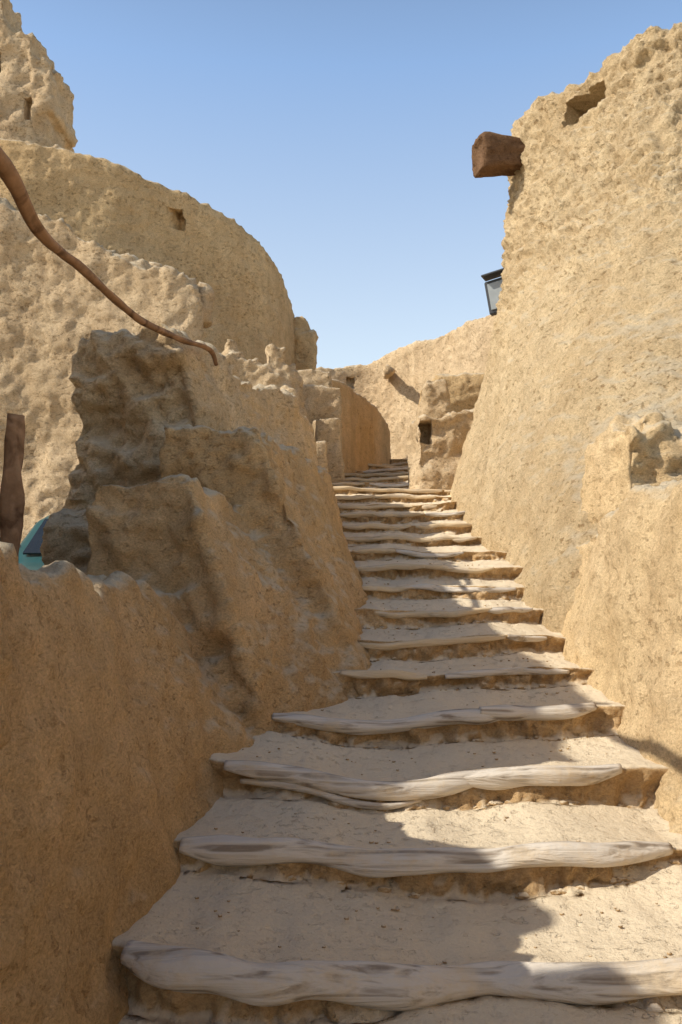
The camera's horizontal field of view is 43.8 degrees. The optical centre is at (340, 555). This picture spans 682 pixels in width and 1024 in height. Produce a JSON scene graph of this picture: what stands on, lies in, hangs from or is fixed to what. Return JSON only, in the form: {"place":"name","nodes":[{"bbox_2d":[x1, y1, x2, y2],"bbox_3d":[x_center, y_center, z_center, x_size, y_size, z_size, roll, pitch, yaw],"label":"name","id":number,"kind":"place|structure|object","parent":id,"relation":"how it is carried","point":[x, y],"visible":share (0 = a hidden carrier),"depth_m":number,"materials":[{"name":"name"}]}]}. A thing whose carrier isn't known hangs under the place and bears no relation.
{"place":"outdoors","nodes":[
{"label":"outdoors","id":0,"kind":"place"},
{"bbox_2d":[10,0,681,368],"label":"sky","id":1,"kind":"structure","parent":0,"point":[339,135],"materials":[{"name":"blue"}]},
{"bbox_3d":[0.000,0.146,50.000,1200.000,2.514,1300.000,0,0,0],"label":"ground","id":2,"kind":"structure","parent":0,"visible":0},
{"bbox_2d":[0,413,24,562],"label":"wooden post","id":3,"kind":"object","parent":2,"relation":"on","point":[12,500],"visible":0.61,"depth_m":3.97,"materials":[{"name":"brown wood"}]},
{"bbox_2d":[19,515,49,569],"bbox_3d":[-2.130,0.279,7.875,1.760,1.358,3.250,0,0,0],"label":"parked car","id":4,"kind":"object","parent":2,"relation":"on","point":[30,556],"visible":0.01,"depth_m":7.35,"materials":[{"name":"teal paint"}]},
{"bbox_2d":[0,197,214,543],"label":"wall","id":5,"kind":"structure","parent":2,"relation":"on","point":[54,308],"depth_m":10.58,"materials":[{"name":"paint"}]},
{"bbox_2d":[0,138,294,365],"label":"curved mud rampart","id":6,"kind":"object","parent":2,"relation":"on","point":[110,205],"visible":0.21,"depth_m":12.71,"materials":[{"name":"beige soil"}]},
{"bbox_2d":[0,0,77,152],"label":"ruined tower","id":7,"kind":"structure","parent":6,"relation":"on","point":[36,100],"depth_m":14.73,"materials":[{"name":"beige stone"}]},
{"bbox_2d":[40,323,317,574],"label":"mud buttress wall","id":8,"kind":"structure","parent":2,"relation":"on","point":[133,396],"depth_m":5.50,"materials":[{"name":"soil"}]},
{"bbox_2d":[0,424,371,1023],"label":"mud parapet wall","id":9,"kind":"structure","parent":2,"relation":"on","point":[177,635],"depth_m":2.95,"materials":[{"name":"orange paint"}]},
{"bbox_2d":[0,147,217,365],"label":"branch handrail","id":10,"kind":"object","parent":9,"relation":"on","point":[10,177],"visible":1,"depth_m":3.26,"materials":[{"name":"brown wood"}]},
{"bbox_2d":[221,339,306,416],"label":"crumbling mud wall","id":11,"kind":"structure","parent":2,"relation":"on","point":[277,371],"depth_m":9.94,"materials":[{"name":"beige stone"}]},
{"bbox_2d":[293,316,318,369],"bbox_3d":[-0.744,-2.591,16.107,0.616,3.720,1.096,0,0,-9],"label":"mud turret","id":12,"kind":"object","parent":2,"relation":"on","point":[306,339],"visible":0.12,"depth_m":15.65,"materials":[{"name":"beige soil"}]},
{"bbox_2d":[297,369,344,481],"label":"stepped mud pier","id":13,"kind":"structure","parent":2,"relation":"on","point":[322,397],"depth_m":11.19,"materials":[{"name":"beige stone"}]},
{"bbox_2d":[332,379,390,472],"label":"curved lane wall","id":14,"kind":"structure","parent":2,"relation":"on","point":[365,433],"depth_m":13.12,"materials":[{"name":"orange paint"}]},
{"bbox_2d":[112,459,681,1023],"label":"mud staircase","id":15,"kind":"structure","parent":2,"relation":"on","point":[448,815],"depth_m":2.78,"materials":[{"name":"beige stone"}]},
{"bbox_2d":[406,379,473,489],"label":"mud oven pier","id":16,"kind":"structure","parent":15,"relation":"on","point":[438,429],"depth_m":10.19,"materials":[{"name":"grey sand-coloured mud plaster"}]},
{"bbox_2d":[315,315,493,458],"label":"mud wall","id":17,"kind":"structure","parent":2,"relation":"on","point":[416,365],"depth_m":19.42,"materials":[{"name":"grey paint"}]},
{"bbox_2d":[382,365,394,378],"bbox_3d":[1.099,-4.193,19.401,0.311,0.351,1.022,0,0,0],"label":"drain spout","id":18,"kind":"object","parent":17,"relation":"attached to","point":[388,372],"visible":1,"depth_m":18.98,"materials":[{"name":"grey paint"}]},
{"bbox_2d":[418,372,483,412],"bbox_3d":[1.943,-1.643,13.288,1.390,2.234,1.452,0,0,-6],"label":"mud hut","id":19,"kind":"object","parent":2,"relation":"on","point":[464,388],"visible":0.09,"depth_m":12.61,"materials":[{"name":"beige soil"}]},
{"bbox_2d":[450,22,681,632],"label":"round mud tower","id":20,"kind":"structure","parent":2,"relation":"on","point":[586,342],"depth_m":7.46,"materials":[{"name":"paint"}]},
{"bbox_2d":[481,268,503,315],"bbox_3d":[1.948,-3.130,10.099,0.499,0.502,0.309,0,0,25],"label":"lantern","id":21,"kind":"object","parent":20,"relation":"attached to","point":[493,288],"visible":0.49,"depth_m":10.12,"materials":[{"name":"black metal"}]},
{"bbox_2d":[472,131,524,177],"bbox_3d":[2.002,-4.391,9.412,1.048,0.416,0.397,0,0,-12],"label":"wooden beam end","id":22,"kind":"object","parent":20,"relation":"attached to","point":[494,154],"visible":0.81,"depth_m":9.22,"materials":[{"name":"brown wood"}]},
{"bbox_2d":[561,409,681,834],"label":"side parapet wall","id":23,"kind":"structure","parent":2,"relation":"on","point":[621,632],"depth_m":3.90,"materials":[{"name":"beige soil"}]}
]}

